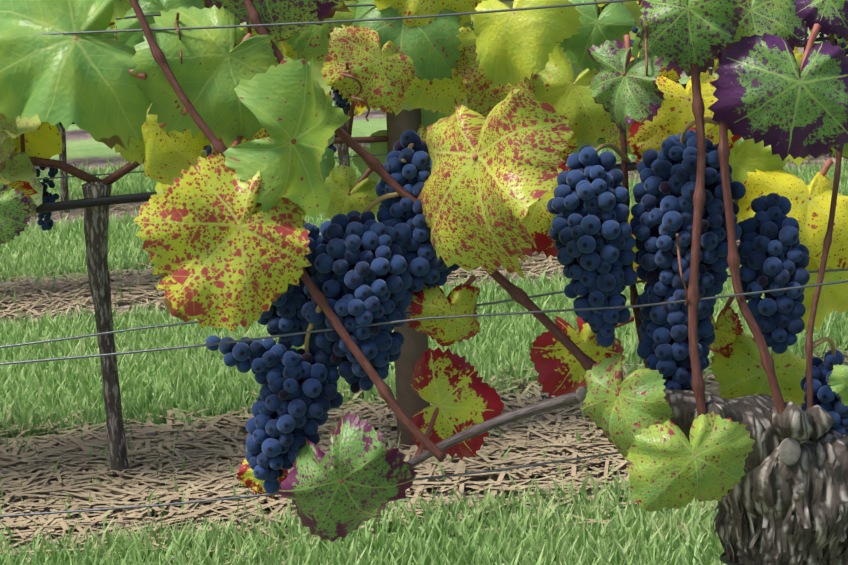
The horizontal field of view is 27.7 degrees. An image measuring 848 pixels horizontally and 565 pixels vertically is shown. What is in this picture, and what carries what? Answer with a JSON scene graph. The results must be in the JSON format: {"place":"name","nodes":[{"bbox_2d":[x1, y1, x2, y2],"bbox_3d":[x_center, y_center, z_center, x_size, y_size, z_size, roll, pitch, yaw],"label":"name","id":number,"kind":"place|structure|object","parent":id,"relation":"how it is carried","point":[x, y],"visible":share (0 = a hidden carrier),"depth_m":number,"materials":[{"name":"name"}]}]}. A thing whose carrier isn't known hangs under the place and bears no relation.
{"place":"outdoors","nodes":[
{"label":"outdoors","id":0,"kind":"place"},
{"bbox_2d":[0,21,847,564],"bbox_3d":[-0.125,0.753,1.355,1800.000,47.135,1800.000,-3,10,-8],"label":"ground","id":1,"kind":"structure","parent":0,"point":[80,143],"depth_m":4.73,"materials":[{"name":"green plant"}]},
{"bbox_2d":[108,4,605,39],"bbox_3d":[-0.205,-2.071,9.890,14.153,1.792,0.817,-3,10,-8],"label":"vine row","id":2,"kind":"object","parent":1,"relation":"on","point":[210,7],"depth_m":9.90,"materials":[{"name":"green plant"}]},
{"bbox_2d":[386,108,429,449],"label":"posts","id":3,"kind":"object","parent":1,"relation":"on","point":[409,400],"visible":0.29,"depth_m":3.49,"materials":[{"name":"brown wood"}]},
{"bbox_2d":[36,0,604,179],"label":"wire row","id":4,"kind":"object","parent":3,"relation":"attached to","point":[143,171],"depth_m":3.37,"materials":[{"name":"grey metal"}]},
{"bbox_2d":[36,149,832,212],"bbox_3d":[-0.086,-0.191,3.433,17.107,0.483,0.018,-3,10,-8],"label":"drip line row","id":5,"kind":"object","parent":3,"relation":"attached to","point":[91,202],"visible":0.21,"depth_m":3.35,"materials":[{"name":"black plastic"}]},
{"bbox_2d":[0,154,847,564],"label":"straw mulch","id":6,"kind":"object","parent":1,"relation":"on","point":[208,466],"visible":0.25,"depth_m":3.46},
{"bbox_2d":[0,0,847,479],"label":"vine row","id":7,"kind":"object","parent":1,"relation":"on","point":[17,168],"depth_m":3.38,"materials":[{"name":"brown wood"}]},
{"bbox_2d":[20,0,833,184],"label":"vine shoots","id":8,"kind":"object","parent":7,"relation":"on","point":[119,173],"visible":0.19,"depth_m":3.37,"materials":[{"name":"brown plant"}]},
{"bbox_2d":[36,21,847,230],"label":"grape row","id":9,"kind":"object","parent":1,"relation":"on","point":[46,223],"visible":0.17,"depth_m":3.42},
{"bbox_2d":[59,1,837,213],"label":"vine row","id":10,"kind":"object","parent":1,"relation":"on","point":[64,184],"depth_m":7.67,"materials":[{"name":"green plant"}]},
{"bbox_2d":[116,0,847,166],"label":"vine row","id":11,"kind":"object","parent":1,"relation":"on","point":[241,34],"depth_m":5.63,"materials":[{"name":"plant"}]},
{"bbox_2d":[203,0,847,90],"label":"vine shoots","id":12,"kind":"object","parent":11,"relation":"on","point":[797,46],"depth_m":5.78,"materials":[{"name":"plant"}]},
{"bbox_2d":[332,22,808,111],"bbox_3d":[-0.099,-0.744,5.611,7.172,0.428,0.246,-3,10,-8],"label":"grape row","id":13,"kind":"object","parent":1,"relation":"on","point":[340,105],"visible":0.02,"depth_m":5.59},
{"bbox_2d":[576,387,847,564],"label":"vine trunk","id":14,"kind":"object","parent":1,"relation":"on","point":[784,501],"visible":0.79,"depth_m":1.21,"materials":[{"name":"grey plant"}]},
{"bbox_2d":[406,389,587,468],"bbox_3d":[0.062,0.106,1.219,0.183,0.062,0.011,-2,10,-3],"label":"vine cane","id":15,"kind":"object","parent":14,"relation":"attached to","point":[478,429],"visible":0.65,"depth_m":1.21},
{"bbox_2d":[717,36,785,414],"bbox_3d":[0.224,-0.054,1.190,0.028,0.304,0.066,-7,11,-28],"label":"vine cane","id":16,"kind":"object","parent":14,"relation":"on","point":[733,261],"visible":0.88,"depth_m":1.19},
{"bbox_2d":[710,333,805,406],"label":"vine leaf","id":17,"kind":"object","parent":14,"relation":"attached to","point":[740,372],"visible":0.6,"depth_m":1.29,"materials":[{"name":"green plant"}]},
{"bbox_2d":[805,144,843,408],"bbox_3d":[0.285,-0.031,1.220,0.010,0.256,0.060,7,13,40],"label":"vine cane","id":18,"kind":"object","parent":14,"relation":"attached to","point":[827,242],"visible":0.73,"depth_m":1.22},
{"bbox_3d":[-0.860,-0.888,5.476,14.470,2.455,0.067,-3,10,-8],"label":"background row of posts","id":19,"kind":"object","parent":1,"relation":"on","visible":0},
{"bbox_2d":[59,84,686,125],"bbox_3d":[-0.231,-0.578,5.601,18.907,0.519,0.018,-3,10,-8],"label":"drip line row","id":20,"kind":"object","parent":19,"relation":"attached to","point":[349,106],"visible":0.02,"depth_m":5.59,"materials":[{"name":"black plastic"}]},
{"bbox_3d":[0.135,-1.364,7.795,14.470,2.455,0.067,-3,10,-8],"label":"background row of posts","id":21,"kind":"object","parent":1,"relation":"on","visible":0},
{"bbox_2d":[801,36,829,41],"bbox_3d":[-0.177,-0.972,7.796,21.907,0.606,0.018,-3,10,-8],"label":"drip line row","id":22,"kind":"object","parent":21,"relation":"attached to","point":[822,39],"visible":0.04,"depth_m":8.06,"materials":[{"name":"black plastic"}]},
{"bbox_2d":[0,0,847,516],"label":"trellis wires","id":23,"kind":"object","parent":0,"point":[370,324],"visible":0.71,"depth_m":1.19,"materials":[{"name":"grey metal"}]},
{"bbox_2d":[0,182,30,244],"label":"vine leaf","id":24,"kind":"object","parent":23,"relation":"attached to","point":[15,207],"visible":1,"depth_m":1.20,"materials":[{"name":"green plant"}]},
{"bbox_2d":[0,0,150,150],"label":"vine leaf","id":25,"kind":"object","parent":23,"relation":"attached to","point":[89,83],"visible":0.98,"depth_m":1.18,"materials":[{"name":"green plant"}]},
{"bbox_2d":[111,0,138,21],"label":"vine leaf","id":26,"kind":"object","parent":23,"relation":"attached to","point":[121,8],"visible":0.31,"depth_m":1.24,"materials":[{"name":"green plant"}]},
{"bbox_2d":[114,134,144,164],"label":"vine leaf","id":27,"kind":"object","parent":23,"relation":"attached to","point":[133,153],"visible":0.08,"depth_m":1.28,"materials":[{"name":"green plant"}]},
{"bbox_2d":[114,0,203,52],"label":"vine leaf","id":28,"kind":"object","parent":23,"relation":"attached to","point":[131,39],"visible":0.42,"depth_m":1.26,"materials":[{"name":"green plant"}]},
{"bbox_2d":[142,103,210,183],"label":"vine leaf","id":29,"kind":"object","parent":23,"relation":"attached to","point":[169,155],"visible":0.52,"depth_m":1.27,"materials":[{"name":"yellow plant"}]},
{"bbox_2d":[174,12,182,63],"bbox_3d":[-0.169,-0.168,1.184,0.004,0.036,0.027,-3,10,-8],"label":"tendril","id":30,"kind":"object","parent":23,"relation":"attached to","point":[176,26],"visible":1,"depth_m":1.18},
{"bbox_2d":[130,5,282,147],"bbox_3d":[-0.149,-0.143,1.208,0.112,0.102,0.047,-3,10,-8],"label":"vine leaf","id":31,"kind":"object","parent":23,"relation":"attached to","point":[213,69],"visible":0.85,"depth_m":1.20,"materials":[{"name":"green plant"}]},
{"bbox_2d":[133,153,311,332],"bbox_3d":[-0.137,-0.028,1.168,0.118,0.119,0.046,-3,10,-8],"label":"vine leaf","id":32,"kind":"object","parent":23,"relation":"attached to","point":[221,248],"visible":1,"depth_m":1.16,"materials":[{"name":"yellow plant"}]},
{"bbox_2d":[210,126,270,156],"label":"vine leaf","id":33,"kind":"object","parent":23,"relation":"attached to","point":[262,132],"visible":0.04,"depth_m":1.26,"materials":[{"name":"plant"}]},
{"bbox_2d":[236,458,288,497],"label":"vine leaf","id":34,"kind":"object","parent":23,"relation":"attached to","point":[246,476],"visible":0.38,"depth_m":1.24,"materials":[{"name":"yellow plant"}]},
{"bbox_2d":[208,0,356,40],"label":"vine leaf","id":35,"kind":"object","parent":23,"relation":"attached to","point":[280,11],"visible":0.88,"depth_m":1.23,"materials":[{"name":"green plant"}]},
{"bbox_2d":[223,56,350,219],"bbox_3d":[-0.089,-0.100,1.188,0.051,0.116,0.101,6,13,37],"label":"vine leaf","id":36,"kind":"object","parent":23,"relation":"attached to","point":[287,101],"visible":1,"depth_m":1.16,"materials":[{"name":"green plant"}]},
{"bbox_2d":[129,0,445,461],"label":"vine cane","id":37,"kind":"object","parent":23,"relation":"attached to","point":[384,390],"visible":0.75,"depth_m":1.18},
{"bbox_2d":[205,335,303,384],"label":"grape cluster","id":38,"kind":"object","parent":37,"relation":"hanging from","point":[261,359],"visible":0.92,"depth_m":1.20,"materials":[{"name":"blue food"}]},
{"bbox_2d":[257,222,324,348],"bbox_3d":[-0.099,-0.005,1.215,0.054,0.103,0.047,-9,12,-36],"label":"grape cluster","id":39,"kind":"object","parent":37,"relation":"hanging from","point":[283,315],"visible":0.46,"depth_m":1.21,"materials":[{"name":"blue food"}]},
{"bbox_2d":[245,306,342,493],"bbox_3d":[-0.092,0.081,1.211,0.070,0.137,0.055,-3,10,-8],"label":"grape cluster","id":40,"kind":"object","parent":37,"relation":"attached to","point":[289,413],"visible":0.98,"depth_m":1.20,"materials":[{"name":"blue food"}]},
{"bbox_2d":[285,0,358,61],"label":"vine leaf","id":41,"kind":"object","parent":23,"relation":"attached to","point":[310,42],"visible":0.31,"depth_m":1.26,"materials":[{"name":"green plant"}]},
{"bbox_2d":[277,411,417,541],"bbox_3d":[-0.054,0.136,1.205,0.100,0.096,0.060,-3,10,-8],"label":"vine leaf","id":42,"kind":"object","parent":23,"relation":"attached to","point":[356,479],"visible":1,"depth_m":1.19,"materials":[{"name":"green plant"}]},
{"bbox_2d":[323,165,380,220],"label":"vine leaf","id":43,"kind":"object","parent":23,"relation":"attached to","point":[347,192],"visible":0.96,"depth_m":1.28,"materials":[{"name":"green plant"}]},
{"bbox_2d":[320,25,416,114],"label":"vine leaf","id":44,"kind":"object","parent":23,"relation":"attached to","point":[385,73],"visible":0.96,"depth_m":1.20,"materials":[{"name":"yellow plant"}]},
{"bbox_2d":[342,61,369,120],"bbox_3d":[-0.047,-0.132,1.187,0.018,0.041,0.027,-3,10,-8],"label":"tendril","id":45,"kind":"object","parent":44,"relation":"attached to","point":[357,81],"visible":0.96,"depth_m":1.18},
{"bbox_2d":[351,0,461,80],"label":"vine leaf","id":46,"kind":"object","parent":23,"relation":"attached to","point":[431,50],"visible":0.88,"depth_m":1.25,"materials":[{"name":"green plant"}]},
{"bbox_2d":[244,0,595,370],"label":"vine cane","id":47,"kind":"object","parent":23,"relation":"attached to","point":[516,293],"visible":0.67,"depth_m":1.21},
{"bbox_2d":[301,192,412,392],"bbox_3d":[-0.048,0.008,1.211,0.084,0.140,0.077,-3,10,-8],"label":"grape cluster","id":48,"kind":"object","parent":47,"relation":"hanging from","point":[360,271],"visible":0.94,"depth_m":1.19,"materials":[{"name":"blue food"}]},
{"bbox_2d":[375,130,459,291],"bbox_3d":[-0.003,-0.047,1.235,0.063,0.124,0.063,-3,10,-8],"label":"grape cluster","id":49,"kind":"object","parent":47,"relation":"hanging from","point":[407,165],"visible":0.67,"depth_m":1.22,"materials":[{"name":"blue food"}]},
{"bbox_2d":[374,0,481,28],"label":"vine leaf","id":50,"kind":"object","parent":23,"relation":"attached to","point":[406,8],"visible":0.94,"depth_m":1.24,"materials":[{"name":"green plant"}]},
{"bbox_2d":[403,27,476,114],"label":"vine leaf","id":51,"kind":"object","parent":23,"relation":"attached to","point":[445,95],"visible":0.33,"depth_m":1.28,"materials":[{"name":"green plant"}]},
{"bbox_2d":[406,275,480,345],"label":"vine leaf","id":52,"kind":"object","parent":23,"relation":"attached to","point":[460,299],"visible":0.96,"depth_m":1.23,"materials":[{"name":"plant"}]},
{"bbox_2d":[410,347,503,459],"bbox_3d":[0.022,0.092,1.246,0.073,0.088,0.064,-3,10,-8],"label":"vine leaf","id":53,"kind":"object","parent":23,"relation":"attached to","point":[457,392],"visible":0.88,"depth_m":1.25,"materials":[{"name":"red plant"}]},
{"bbox_2d":[417,89,573,279],"bbox_3d":[0.038,-0.067,1.174,0.041,0.134,0.142,-10,13,-38],"label":"vine leaf","id":54,"kind":"object","parent":23,"relation":"attached to","point":[489,180],"visible":1,"depth_m":1.16,"materials":[{"name":"yellow plant"}]},
{"bbox_2d":[454,45,538,117],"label":"vine leaf","id":55,"kind":"object","parent":23,"relation":"attached to","point":[484,96],"visible":0.38,"depth_m":1.27,"materials":[{"name":"green plant"}]},
{"bbox_2d":[473,0,581,87],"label":"vine leaf","id":56,"kind":"object","parent":23,"relation":"attached to","point":[513,48],"visible":1,"depth_m":1.20,"materials":[{"name":"plant"}]},
{"bbox_2d":[522,164,570,257],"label":"vine leaf","id":57,"kind":"object","parent":23,"relation":"attached to","point":[538,218],"visible":0.33,"depth_m":1.28,"materials":[{"name":"yellow plant"}]},
{"bbox_2d":[557,138,577,166],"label":"vine leaf","id":58,"kind":"object","parent":23,"relation":"attached to","point":[570,147],"visible":0.08,"depth_m":1.30,"materials":[{"name":"yellow plant"}]},
{"bbox_2d":[533,44,611,143],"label":"vine leaf","id":59,"kind":"object","parent":23,"relation":"attached to","point":[560,89],"visible":0.58,"depth_m":1.29,"materials":[{"name":"green plant"}]},
{"bbox_2d":[529,316,633,396],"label":"vine leaf","id":60,"kind":"object","parent":23,"relation":"attached to","point":[559,369],"visible":0.5,"depth_m":1.28,"materials":[{"name":"red plant"}]},
{"bbox_2d":[556,0,635,71],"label":"vine leaf","id":61,"kind":"object","parent":23,"relation":"attached to","point":[611,21],"visible":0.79,"depth_m":1.24,"materials":[{"name":"green plant"}]},
{"bbox_2d":[587,34,664,134],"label":"vine leaf","id":62,"kind":"object","parent":23,"relation":"attached to","point":[625,89],"visible":1,"depth_m":1.18,"materials":[{"name":"green plant"}]},
{"bbox_2d":[580,352,673,460],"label":"vine leaf","id":63,"kind":"object","parent":23,"relation":"attached to","point":[619,409],"visible":0.94,"depth_m":1.17,"materials":[{"name":"green plant"}]},
{"bbox_2d":[619,2,646,367],"bbox_3d":[0.154,-0.057,1.256,0.019,0.321,0.067,-6,11,-24],"label":"vine cane","id":64,"kind":"object","parent":23,"relation":"attached to","point":[634,295],"visible":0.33,"depth_m":1.26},
{"bbox_2d":[547,143,637,346],"bbox_3d":[0.123,-0.027,1.228,0.071,0.142,0.077,-3,10,-8],"label":"grape cluster","id":65,"kind":"object","parent":64,"relation":"hanging from","point":[590,231],"visible":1,"depth_m":1.20,"materials":[{"name":"blue food"}]},
{"bbox_2d":[628,211,646,284],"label":"vine leaf","id":66,"kind":"object","parent":23,"relation":"attached to","point":[634,249],"visible":0.02,"depth_m":1.31,"materials":[{"name":"green plant"}]},
{"bbox_2d":[644,24,648,109],"bbox_3d":[0.152,-0.147,1.170,0.008,0.058,0.025,-3,10,-8],"label":"tendril","id":67,"kind":"object","parent":23,"relation":"attached to","point":[646,49],"visible":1,"depth_m":1.17},
{"bbox_2d":[630,51,681,82],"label":"vine leaf","id":68,"kind":"object","parent":23,"relation":"attached to","point":[672,75],"visible":0.06,"depth_m":1.31,"materials":[{"name":"yellow plant"}]},
{"bbox_2d":[632,125,715,166],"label":"vine leaf","id":69,"kind":"object","parent":23,"relation":"attached to","point":[658,138],"visible":0.08,"depth_m":1.28,"materials":[{"name":"yellow plant"}]},
{"bbox_2d":[636,267,714,389],"bbox_3d":[0.181,0.039,1.241,0.059,0.118,0.060,-3,10,-8],"label":"grape cluster","id":70,"kind":"object","parent":23,"relation":"attached to","point":[665,352],"visible":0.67,"depth_m":1.22,"materials":[{"name":"blue food"}]},
{"bbox_2d":[627,70,741,159],"bbox_3d":[0.200,-0.121,1.300,0.101,0.083,0.044,-3,10,-8],"label":"vine leaf","id":71,"kind":"object","parent":23,"relation":"attached to","point":[675,116],"visible":0.46,"depth_m":1.29,"materials":[{"name":"yellow plant"}]},
{"bbox_2d":[630,117,745,331],"bbox_3d":[0.189,-0.041,1.233,0.083,0.157,0.082,-3,10,-8],"label":"grape cluster","id":72,"kind":"object","parent":23,"relation":"attached to","point":[662,211],"visible":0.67,"depth_m":1.21,"materials":[{"name":"blue food"}]},
{"bbox_2d":[624,411,754,511],"bbox_3d":[0.179,0.120,1.150,0.079,0.067,0.048,-7,11,-28],"label":"vine leaf","id":73,"kind":"object","parent":23,"relation":"attached to","point":[670,466],"visible":1,"depth_m":1.14,"materials":[{"name":"green plant"}]},
{"bbox_2d":[636,0,747,76],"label":"vine leaf","id":74,"kind":"object","parent":23,"relation":"attached to","point":[683,35],"visible":0.96,"depth_m":1.17,"materials":[{"name":"green plant"}]},
{"bbox_2d":[687,63,706,416],"bbox_3d":[0.188,-0.057,1.189,0.014,0.305,0.059,0,10,8],"label":"vine cane","id":75,"kind":"object","parent":23,"relation":"attached to","point":[693,290],"visible":0.88,"depth_m":1.19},
{"bbox_2d":[676,233,687,305],"bbox_3d":[0.177,-0.008,1.180,0.009,0.051,0.025,-3,10,-8],"label":"tendril","id":76,"kind":"object","parent":75,"relation":"attached to","point":[679,259],"visible":0.96,"depth_m":1.18},
{"bbox_2d":[709,297,743,357],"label":"vine leaf","id":77,"kind":"object","parent":23,"relation":"attached to","point":[727,325],"visible":0.6,"depth_m":1.28,"materials":[{"name":"plant"}]},
{"bbox_2d":[729,138,789,201],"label":"vine leaf","id":78,"kind":"object","parent":23,"relation":"attached to","point":[747,155],"visible":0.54,"depth_m":1.31,"materials":[{"name":"green plant"}]},
{"bbox_2d":[716,0,807,58],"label":"vine leaf","id":79,"kind":"object","parent":23,"relation":"attached to","point":[779,18],"visible":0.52,"depth_m":1.20,"materials":[{"name":"green plant"}]},
{"bbox_2d":[737,193,809,353],"bbox_3d":[0.252,-0.007,1.241,0.054,0.116,0.055,-3,10,-8],"label":"grape cluster","id":80,"kind":"object","parent":23,"relation":"attached to","point":[773,252],"visible":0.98,"depth_m":1.23,"materials":[{"name":"blue food"}]},
{"bbox_2d":[707,24,847,160],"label":"vine leaf","id":81,"kind":"object","parent":23,"relation":"attached to","point":[768,92],"visible":1,"depth_m":1.17,"materials":[{"name":"plant"}]},
{"bbox_2d":[734,159,847,271],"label":"vine leaf","id":82,"kind":"object","parent":23,"relation":"attached to","point":[809,212],"visible":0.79,"depth_m":1.30,"materials":[{"name":"yellow plant"}]},
{"bbox_2d":[795,0,847,40],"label":"vine leaf","id":83,"kind":"object","parent":23,"relation":"attached to","point":[829,16],"visible":1,"depth_m":1.17,"materials":[{"name":"purple plant"}]},
{"bbox_2d":[800,336,847,434],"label":"grape cluster","id":84,"kind":"object","parent":23,"relation":"attached to","point":[826,398],"visible":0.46,"depth_m":1.24,"materials":[{"name":"blue food"}]},
{"bbox_2d":[802,257,847,329],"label":"vine leaf","id":85,"kind":"object","parent":23,"relation":"attached to","point":[832,297],"visible":0.44,"depth_m":1.32,"materials":[{"name":"yellow plant"}]},
{"bbox_2d":[828,364,847,405],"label":"vine leaf","id":86,"kind":"object","parent":23,"relation":"attached to","point":[838,380],"visible":1,"depth_m":1.16,"materials":[{"name":"green plant"}]}
]}

